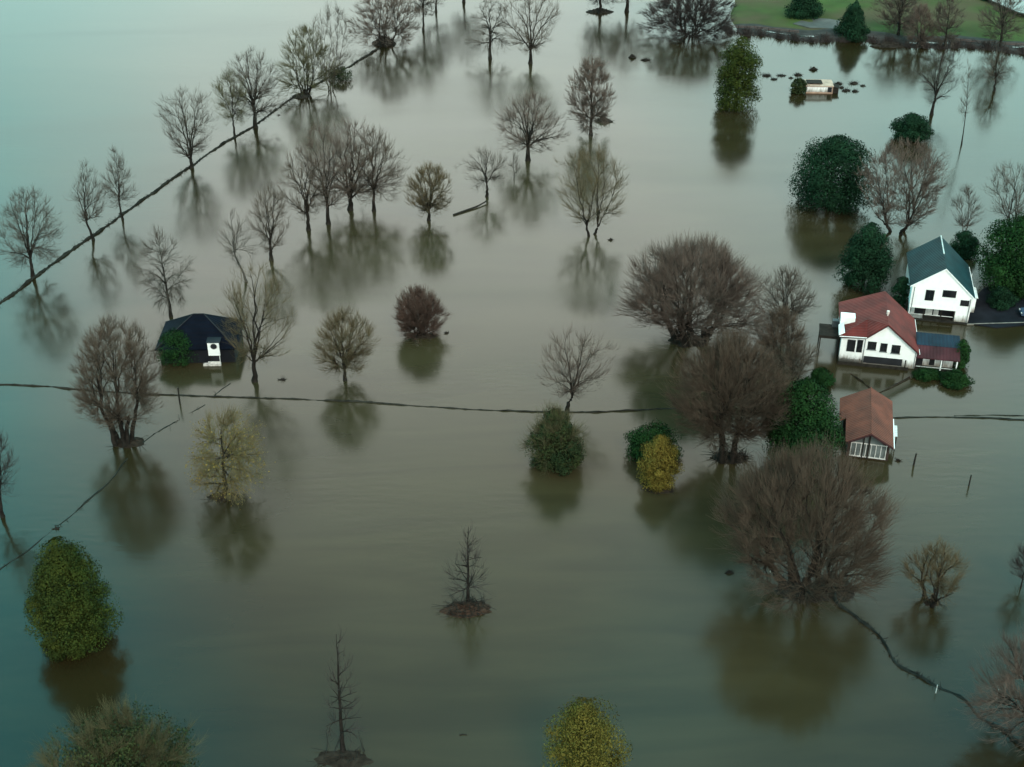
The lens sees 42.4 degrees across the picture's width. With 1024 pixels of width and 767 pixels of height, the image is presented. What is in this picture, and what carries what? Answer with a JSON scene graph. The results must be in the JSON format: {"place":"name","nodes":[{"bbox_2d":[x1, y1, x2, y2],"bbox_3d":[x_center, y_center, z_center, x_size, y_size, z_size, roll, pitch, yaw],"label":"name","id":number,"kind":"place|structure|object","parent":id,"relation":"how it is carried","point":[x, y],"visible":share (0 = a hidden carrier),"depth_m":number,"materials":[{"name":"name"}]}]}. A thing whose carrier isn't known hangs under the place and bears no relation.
{"place":"outdoors","nodes":[
{"label":"outdoors","id":0,"kind":"place"},
{"bbox_2d":[0,0,1023,766],"bbox_3d":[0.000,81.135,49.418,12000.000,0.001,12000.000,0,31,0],"label":"water","id":1,"kind":"structure","parent":0,"point":[610,580],"depth_m":175.84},
{"bbox_2d":[0,426,20,517],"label":"bare tree","id":2,"kind":"object","parent":1,"relation":"on","point":[5,469],"visible":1,"depth_m":153.90,"materials":[{"name":"brown plant"}]},
{"bbox_2d":[0,458,127,569],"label":"drowned ditch bank","id":3,"kind":"structure","parent":1,"relation":"in","point":[69,516],"depth_m":157.81,"materials":[{"name":"brown soil"}]},
{"bbox_2d":[23,536,124,662],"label":"leafy tree","id":4,"kind":"object","parent":1,"relation":"on","point":[71,610],"visible":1,"depth_m":133.18,"materials":[{"name":"green plant"}]},
{"bbox_2d":[62,313,165,446],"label":"willow tree","id":5,"kind":"object","parent":1,"relation":"on","point":[113,372],"visible":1,"depth_m":164.24,"materials":[{"name":"brown plant"}]},
{"bbox_2d":[22,693,210,766],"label":"leafy tree","id":6,"kind":"object","parent":1,"relation":"on","point":[126,748],"visible":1,"depth_m":114.84,"materials":[{"name":"green plant"}]},
{"bbox_2d":[105,436,146,450],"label":"root heap","id":7,"kind":"object","parent":1,"relation":"on","point":[137,441],"visible":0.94,"depth_m":169.64,"materials":[{"name":"soil"}]},
{"bbox_2d":[134,224,197,316],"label":"bare tree","id":8,"kind":"object","parent":1,"relation":"on","point":[168,295],"visible":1,"depth_m":195.53,"materials":[{"name":"brown plant"}]},
{"bbox_2d":[156,326,198,367],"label":"shrub","id":9,"kind":"object","parent":1,"relation":"on","point":[170,355],"visible":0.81,"depth_m":185.64,"materials":[{"name":"green plant"}]},
{"bbox_2d":[0,39,390,302],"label":"flood bank","id":10,"kind":"structure","parent":1,"relation":"on","point":[98,231],"depth_m":236.25,"materials":[{"name":"wet dark earth"},{"name":"grass"}]},
{"bbox_2d":[0,184,65,277],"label":"bare tree","id":11,"kind":"object","parent":10,"relation":"on","point":[26,243],"visible":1,"depth_m":206.13,"materials":[{"name":"brown plant"}]},
{"bbox_2d":[63,157,106,239],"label":"bare tree","id":12,"kind":"object","parent":10,"relation":"on","point":[86,217],"visible":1,"depth_m":218.73,"materials":[{"name":"brown plant"}]},
{"bbox_2d":[99,143,141,219],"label":"bare tree","id":13,"kind":"object","parent":10,"relation":"on","point":[119,184],"visible":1,"depth_m":226.09,"materials":[{"name":"brown plant"}]},
{"bbox_2d":[154,84,219,168],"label":"bare tree","id":14,"kind":"object","parent":10,"relation":"on","point":[190,147],"visible":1,"depth_m":245.60,"materials":[{"name":"brown plant"}]},
{"bbox_2d":[208,67,247,135],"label":"bare tree","id":15,"kind":"object","parent":10,"relation":"on","point":[231,111],"visible":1,"depth_m":259.17,"materials":[{"name":"brown plant"}]},
{"bbox_2d":[214,46,285,127],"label":"bare tree","id":16,"kind":"object","parent":10,"relation":"on","point":[253,105],"visible":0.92,"depth_m":263.39,"materials":[{"name":"brown plant"}]},
{"bbox_2d":[272,24,340,98],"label":"bare tree","id":17,"kind":"object","parent":10,"relation":"on","point":[302,52],"visible":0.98,"depth_m":281.01,"materials":[{"name":"brown plant"}]},
{"bbox_2d":[346,0,425,50],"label":"willow tree","id":18,"kind":"object","parent":10,"relation":"on","point":[385,26],"visible":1,"depth_m":310.36,"materials":[{"name":"brown plant"}]},
{"bbox_2d":[155,313,243,365],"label":"black cabin","id":19,"kind":"object","parent":1,"relation":"on","point":[209,346],"visible":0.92,"depth_m":186.78,"materials":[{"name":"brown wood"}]},
{"bbox_2d":[202,489,239,501],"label":"root heap","id":20,"kind":"object","parent":1,"relation":"on","point":[222,498],"visible":0.51,"depth_m":159.60,"materials":[{"name":"soil"}]},
{"bbox_2d":[184,402,275,509],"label":"leafy tree","id":21,"kind":"object","parent":20,"relation":"on","point":[237,454],"visible":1,"depth_m":156.63,"materials":[{"name":"green plant"}]},
{"bbox_2d":[219,207,266,281],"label":"bare tree","id":22,"kind":"object","parent":1,"relation":"on","point":[233,245],"visible":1,"depth_m":205.69,"materials":[{"name":"brown plant"}]},
{"bbox_2d":[216,257,297,382],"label":"bare tree","id":23,"kind":"object","parent":1,"relation":"on","point":[254,353],"visible":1,"depth_m":178.07,"materials":[{"name":"brown plant"}]},
{"bbox_2d":[245,181,290,260],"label":"bare tree","id":24,"kind":"object","parent":1,"relation":"on","point":[270,231],"visible":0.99,"depth_m":211.95,"materials":[{"name":"brown plant"}]},
{"bbox_2d":[273,145,329,230],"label":"bare tree","id":25,"kind":"object","parent":1,"relation":"on","point":[307,206],"visible":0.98,"depth_m":221.39,"materials":[{"name":"brown plant"}]},
{"bbox_2d":[294,116,352,224],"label":"bare tree","id":26,"kind":"object","parent":1,"relation":"on","point":[331,199],"visible":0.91,"depth_m":222.29,"materials":[{"name":"brown plant"}]},
{"bbox_2d":[307,1,359,91],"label":"bare tree","id":27,"kind":"object","parent":1,"relation":"on","point":[333,45],"visible":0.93,"depth_m":281.74,"materials":[{"name":"brown plant"}]},
{"bbox_2d":[310,731,373,766],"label":"root heap","id":28,"kind":"object","parent":1,"relation":"on","point":[349,758],"visible":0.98,"depth_m":124.36,"materials":[{"name":"soil"}]},
{"bbox_2d":[319,624,367,760],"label":"young tree","id":29,"kind":"object","parent":28,"relation":"on","point":[342,730],"visible":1,"depth_m":122.45,"materials":[{"name":"brown plant"}]},
{"bbox_2d":[329,64,354,80],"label":"shrub","id":30,"kind":"object","parent":1,"relation":"on","point":[348,74],"visible":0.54,"depth_m":292.37,"materials":[{"name":"green plant"}]},
{"bbox_2d":[306,303,381,380],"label":"bare tree","id":31,"kind":"object","parent":1,"relation":"on","point":[347,358],"visible":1,"depth_m":179.62,"materials":[{"name":"brown plant"}]},
{"bbox_2d":[308,117,402,210],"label":"bare tree","id":32,"kind":"object","parent":1,"relation":"on","point":[352,190],"visible":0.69,"depth_m":228.20,"materials":[{"name":"brown plant"}]},
{"bbox_2d":[0,384,713,412],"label":"wall top","id":33,"kind":"structure","parent":1,"relation":"on","point":[358,401],"depth_m":178.38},
{"bbox_2d":[334,125,410,211],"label":"bare tree","id":34,"kind":"object","parent":1,"relation":"on","point":[371,182],"visible":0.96,"depth_m":227.99,"materials":[{"name":"brown plant"}]},
{"bbox_2d":[404,330,437,338],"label":"root heap","id":35,"kind":"object","parent":1,"relation":"on","point":[428,336],"visible":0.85,"depth_m":193.84,"materials":[{"name":"soil"}]},
{"bbox_2d":[390,284,454,342],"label":"willow shrub","id":36,"kind":"object","parent":1,"relation":"on","point":[422,304],"visible":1,"depth_m":191.46,"materials":[{"name":"brown plant"}]},
{"bbox_2d":[405,0,444,30],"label":"bare tree","id":37,"kind":"object","parent":1,"relation":"on","point":[423,7],"visible":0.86,"depth_m":321.90,"materials":[{"name":"brown plant"}]},
{"bbox_2d":[402,160,453,220],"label":"bare tree","id":38,"kind":"object","parent":1,"relation":"on","point":[429,205],"visible":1,"depth_m":225.47,"materials":[{"name":"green plant"}]},
{"bbox_2d":[433,587,493,621],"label":"islet","id":39,"kind":"object","parent":1,"relation":"on","point":[467,609],"visible":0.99,"depth_m":142.10,"materials":[{"name":"brown soil"}]},
{"bbox_2d":[439,523,495,607],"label":"young tree","id":40,"kind":"object","parent":39,"relation":"on","point":[468,581],"visible":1,"depth_m":141.57,"materials":[{"name":"brown plant"}]},
{"bbox_2d":[452,144,510,196],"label":"bare tree","id":41,"kind":"object","parent":1,"relation":"on","point":[486,177],"visible":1,"depth_m":235.36,"materials":[{"name":"brown plant"}]},
{"bbox_2d":[462,0,516,58],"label":"bare tree","id":42,"kind":"object","parent":1,"relation":"on","point":[491,35],"visible":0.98,"depth_m":302.92,"materials":[{"name":"brown plant"}]},
{"bbox_2d":[490,87,571,160],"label":"bare tree","id":43,"kind":"object","parent":1,"relation":"on","point":[527,135],"visible":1,"depth_m":248.74,"materials":[{"name":"brown plant"}]},
{"bbox_2d":[500,0,562,63],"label":"bare tree","id":44,"kind":"object","parent":1,"relation":"on","point":[530,46],"visible":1,"depth_m":299.20,"materials":[{"name":"brown plant"}]},
{"bbox_2d":[517,399,587,475],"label":"leafy tree","id":45,"kind":"object","parent":1,"relation":"on","point":[554,439],"visible":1,"depth_m":162.60,"materials":[{"name":"green plant"}]},
{"bbox_2d":[532,321,624,412],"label":"bare tree","id":46,"kind":"object","parent":1,"relation":"on","point":[573,389],"visible":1,"depth_m":172.45,"materials":[{"name":"brown plant"}]},
{"bbox_2d":[541,694,632,766],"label":"leafy tree","id":47,"kind":"object","parent":1,"relation":"on","point":[576,728],"visible":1,"depth_m":114.65,"materials":[{"name":"green plant"}]},
{"bbox_2d":[550,142,629,236],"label":"bare tree","id":48,"kind":"object","parent":1,"relation":"on","point":[597,213],"visible":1,"depth_m":219.53,"materials":[{"name":"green plant"}]},
{"bbox_2d":[563,55,617,138],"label":"bare tree","id":49,"kind":"object","parent":1,"relation":"on","point":[587,100],"visible":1,"depth_m":258.73,"materials":[{"name":"brown plant"}]},
{"bbox_2d":[623,418,684,462],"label":"shrub","id":50,"kind":"object","parent":1,"relation":"on","point":[641,435],"visible":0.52,"depth_m":166.11,"materials":[{"name":"green plant"}]},
{"bbox_2d":[636,434,684,493],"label":"yellow bush","id":51,"kind":"object","parent":1,"relation":"on","point":[657,464],"visible":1,"depth_m":159.64,"materials":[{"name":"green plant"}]},
{"bbox_2d":[661,329,711,346],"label":"root heap","id":52,"kind":"object","parent":1,"relation":"on","point":[676,342],"visible":0.44,"depth_m":192.12,"materials":[{"name":"wood"}]},
{"bbox_2d":[635,0,738,44],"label":"willow shrub","id":53,"kind":"object","parent":1,"relation":"on","point":[704,9],"visible":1,"depth_m":317.29,"materials":[{"name":"brown plant"}]},
{"bbox_2d":[614,228,777,347],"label":"willow tree","id":54,"kind":"object","parent":1,"relation":"on","point":[720,297],"visible":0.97,"depth_m":185.46,"materials":[{"name":"brown plant"}]},
{"bbox_2d":[702,445,754,466],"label":"root heap","id":55,"kind":"object","parent":1,"relation":"on","point":[744,458],"visible":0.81,"depth_m":166.67,"materials":[{"name":"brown wood"}]},
{"bbox_2d":[657,323,800,463],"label":"willow tree","id":56,"kind":"object","parent":1,"relation":"on","point":[729,355],"visible":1,"depth_m":159.79,"materials":[{"name":"brown plant"}]},
{"bbox_2d":[713,35,763,113],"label":"evergreen tree","id":57,"kind":"object","parent":1,"relation":"on","point":[736,81],"visible":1,"depth_m":273.08,"materials":[{"name":"green plant"}]},
{"bbox_2d":[751,302,810,372],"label":"bare tree","id":58,"kind":"object","parent":1,"relation":"on","point":[788,330],"visible":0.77,"depth_m":183.79,"materials":[{"name":"brown plant"}]},
{"bbox_2d":[750,262,821,332],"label":"bare tree","id":59,"kind":"object","parent":1,"relation":"on","point":[800,311],"visible":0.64,"depth_m":191.28,"materials":[{"name":"brown plant"}]},
{"bbox_2d":[788,77,809,94],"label":"shrub","id":60,"kind":"object","parent":1,"relation":"in","point":[798,85],"visible":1,"depth_m":284.52,"materials":[{"name":"green plant"}]},
{"bbox_2d":[779,335,821,379],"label":"sapling","id":61,"kind":"object","parent":1,"relation":"on","point":[801,357],"visible":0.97,"depth_m":181.61,"materials":[{"name":"brown plant"}]},
{"bbox_2d":[759,376,847,479],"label":"evergreen tree","id":62,"kind":"object","parent":1,"relation":"on","point":[818,419],"visible":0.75,"depth_m":159.13,"materials":[{"name":"green plant"}]},
{"bbox_2d":[705,428,909,626],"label":"willow tree","id":63,"kind":"object","parent":1,"relation":"on","point":[799,473],"visible":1,"depth_m":137.92,"materials":[{"name":"brown plant"}]},
{"bbox_2d":[772,573,852,604],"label":"root heap","id":64,"kind":"object","parent":1,"relation":"on","point":[787,590],"visible":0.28,"depth_m":144.55,"materials":[{"name":"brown wood"}]},
{"bbox_2d":[804,79,839,93],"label":"flooded shack","id":65,"kind":"structure","parent":1,"relation":"on","point":[821,86],"depth_m":285.45,"materials":[{"name":"white wood"}]},
{"bbox_2d":[810,367,835,387],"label":"shrub","id":66,"kind":"object","parent":1,"relation":"in","point":[824,376],"visible":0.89,"depth_m":181.65,"materials":[{"name":"green plant"}]},
{"bbox_2d":[817,318,840,356],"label":"carport","id":67,"kind":"object","parent":1,"relation":"on","point":[829,331],"visible":0.88,"depth_m":188.72,"materials":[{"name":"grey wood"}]},
{"bbox_2d":[787,133,877,214],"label":"evergreen tree","id":68,"kind":"object","parent":1,"relation":"on","point":[835,155],"visible":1,"depth_m":228.52,"materials":[{"name":"green plant"}]},
{"bbox_2d":[813,572,854,602],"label":"root heap","id":69,"kind":"object","parent":1,"relation":"on","point":[838,596],"visible":0.15,"depth_m":144.52,"materials":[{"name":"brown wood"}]},
{"bbox_2d":[832,221,895,295],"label":"evergreen tree","id":70,"kind":"object","parent":1,"relation":"on","point":[868,257],"visible":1,"depth_m":203.19,"materials":[{"name":"green plant"}]},
{"bbox_2d":[839,387,897,460],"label":"red barn","id":71,"kind":"structure","parent":1,"relation":"on","point":[868,422],"depth_m":167.71,"materials":[{"name":"red roof tiles"},{"name":"dark timber"},{"name":"pale glass"}]},
{"bbox_2d":[837,291,960,371],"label":"red roofed house","id":72,"kind":"structure","parent":1,"relation":"on","point":[878,330],"depth_m":186.00,"materials":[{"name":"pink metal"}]},
{"bbox_2d":[891,276,909,307],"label":"shrub","id":73,"kind":"object","parent":1,"relation":"in","point":[901,287],"visible":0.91,"depth_m":199.79,"materials":[{"name":"green plant"}]},
{"bbox_2d":[855,138,954,234],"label":"willow tree","id":74,"kind":"object","parent":1,"relation":"on","point":[914,200],"visible":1,"depth_m":219.46,"materials":[{"name":"brown plant"}]},
{"bbox_2d":[889,112,934,142],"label":"shrub","id":75,"kind":"object","parent":1,"relation":"on","point":[912,127],"visible":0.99,"depth_m":259.72,"materials":[{"name":"green plant"}]},
{"bbox_2d":[911,366,940,381],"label":"shrub","id":76,"kind":"object","parent":1,"relation":"in","point":[926,374],"visible":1,"depth_m":183.14,"materials":[{"name":"green plant"}]},
{"bbox_2d":[832,591,1023,746],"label":"garden dyke","id":77,"kind":"structure","parent":1,"relation":"on","point":[866,624],"depth_m":134.36,"materials":[{"name":"brown soil"}]},
{"bbox_2d":[896,534,972,615],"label":"bare tree","id":78,"kind":"object","parent":1,"relation":"on","point":[939,569],"visible":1,"depth_m":141.20,"materials":[{"name":"brown plant"}]},
{"bbox_2d":[909,44,966,115],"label":"bare tree","id":79,"kind":"object","parent":1,"relation":"on","point":[936,91],"visible":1,"depth_m":270.73,"materials":[{"name":"brown plant"}]},
{"bbox_2d":[906,235,977,324],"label":"white house","id":80,"kind":"structure","parent":1,"relation":"on","point":[942,289],"depth_m":196.99,"materials":[{"name":"paint"}]},
{"bbox_2d":[938,368,974,389],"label":"shrub","id":81,"kind":"object","parent":1,"relation":"in","point":[957,378],"visible":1,"depth_m":181.48,"materials":[{"name":"green plant"}]},
{"bbox_2d":[893,416,1023,419],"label":"wall top","id":82,"kind":"structure","parent":1,"relation":"on","point":[959,417],"depth_m":175.08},
{"bbox_2d":[952,339,971,369],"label":"shrub","id":83,"kind":"object","parent":1,"relation":"in","point":[965,349],"visible":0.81,"depth_m":184.91,"materials":[{"name":"green plant"}]},
{"bbox_2d":[949,229,978,259],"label":"shrub","id":84,"kind":"object","parent":1,"relation":"in","point":[967,240],"visible":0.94,"depth_m":215.05,"materials":[{"name":"green plant"}]},
{"bbox_2d":[955,60,974,144],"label":"sapling","id":85,"kind":"object","parent":1,"relation":"on","point":[967,95],"visible":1,"depth_m":255.21,"materials":[{"name":"brown plant"}]},
{"bbox_2d":[945,181,985,231],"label":"bare tree","id":86,"kind":"object","parent":1,"relation":"on","point":[967,190],"visible":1,"depth_m":221.48,"materials":[{"name":"grey plant"}]},
{"bbox_2d":[958,622,1023,756],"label":"bare tree","id":87,"kind":"object","parent":1,"relation":"on","point":[1004,697],"visible":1,"depth_m":123.32,"materials":[{"name":"brown plant"}]},
{"bbox_2d":[980,45,1015,91],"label":"bare tree","id":88,"kind":"object","parent":1,"relation":"on","point":[996,74],"visible":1,"depth_m":284.40,"materials":[{"name":"brown plant"}]},
{"bbox_2d":[979,159,1023,220],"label":"bare tree","id":89,"kind":"object","parent":1,"relation":"on","point":[1018,205],"visible":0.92,"depth_m":219.97,"materials":[{"name":"brown plant"}]},
{"bbox_2d":[1004,543,1023,587],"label":"sapling","id":90,"kind":"object","parent":1,"relation":"in","point":[1018,561],"visible":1,"depth_m":143.96,"materials":[{"name":"brown plant"}]},
{"bbox_2d":[793,18,839,28],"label":"concrete apron","id":91,"kind":"object","parent":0,"point":[822,23],"visible":0.82,"depth_m":328.45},
{"bbox_2d":[730,0,1023,41],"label":"grass field","id":92,"kind":"structure","parent":0,"point":[767,12],"depth_m":334.35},
{"bbox_2d":[784,0,825,19],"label":"evergreen tree","id":93,"kind":"object","parent":92,"relation":"on","point":[804,9],"visible":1,"depth_m":331.10,"materials":[{"name":"green plant"}]},
{"bbox_2d":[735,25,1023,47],"bbox_3d":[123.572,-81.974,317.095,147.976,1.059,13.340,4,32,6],"label":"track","id":94,"kind":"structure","parent":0,"point":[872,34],"depth_m":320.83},
{"bbox_2d":[735,23,1023,53],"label":"shore bank","id":95,"kind":"structure","parent":0,"point":[1016,51],"depth_m":318.40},
{"bbox_2d":[833,0,870,42],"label":"evergreen tree","id":96,"kind":"object","parent":95,"relation":"on","point":[853,25],"visible":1,"depth_m":316.36,"materials":[{"name":"green plant"}]},
{"bbox_2d":[726,25,1023,54],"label":"shore scrub","id":97,"kind":"object","parent":95,"relation":"on","point":[748,32],"visible":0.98,"depth_m":316.65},
{"bbox_2d":[869,37,908,47],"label":"root heap","id":98,"kind":"object","parent":95,"relation":"on","point":[886,44],"visible":1,"depth_m":313.82,"materials":[{"name":"brown soil"}]},
{"bbox_2d":[867,0,924,36],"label":"bare tree","id":99,"kind":"object","parent":95,"relation":"on","point":[899,15],"visible":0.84,"depth_m":317.99,"materials":[{"name":"brown plant"}]},
{"bbox_2d":[899,1,941,47],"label":"bare tree","id":100,"kind":"object","parent":95,"relation":"on","point":[921,34],"visible":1,"depth_m":311.50,"materials":[{"name":"brown plant"}]},
{"bbox_2d":[927,0,966,47],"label":"bare tree","id":101,"kind":"object","parent":95,"relation":"on","point":[948,26],"visible":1,"depth_m":309.96,"materials":[{"name":"brown plant"}]},
{"bbox_2d":[977,0,1023,51],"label":"bare tree","id":102,"kind":"object","parent":95,"relation":"on","point":[1002,23],"visible":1,"depth_m":308.97,"materials":[{"name":"brown plant"}]},
{"bbox_2d":[968,283,1023,327],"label":"yard","id":103,"kind":"structure","parent":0,"point":[984,312],"depth_m":199.44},
{"bbox_2d":[970,212,1023,300],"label":"evergreen tree","id":104,"kind":"object","parent":103,"relation":"on","point":[1007,262],"visible":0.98,"depth_m":203.20,"materials":[{"name":"green plant"}]},
{"bbox_2d":[985,285,1019,310],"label":"shrub","id":105,"kind":"object","parent":103,"relation":"on","point":[999,298],"visible":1,"depth_m":200.70,"materials":[{"name":"green plant"}]},
{"bbox_2d":[989,0,1023,13],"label":"pond","id":106,"kind":"structure","parent":0,"point":[1020,4],"depth_m":336.57,"materials":[{"name":"liquid"}]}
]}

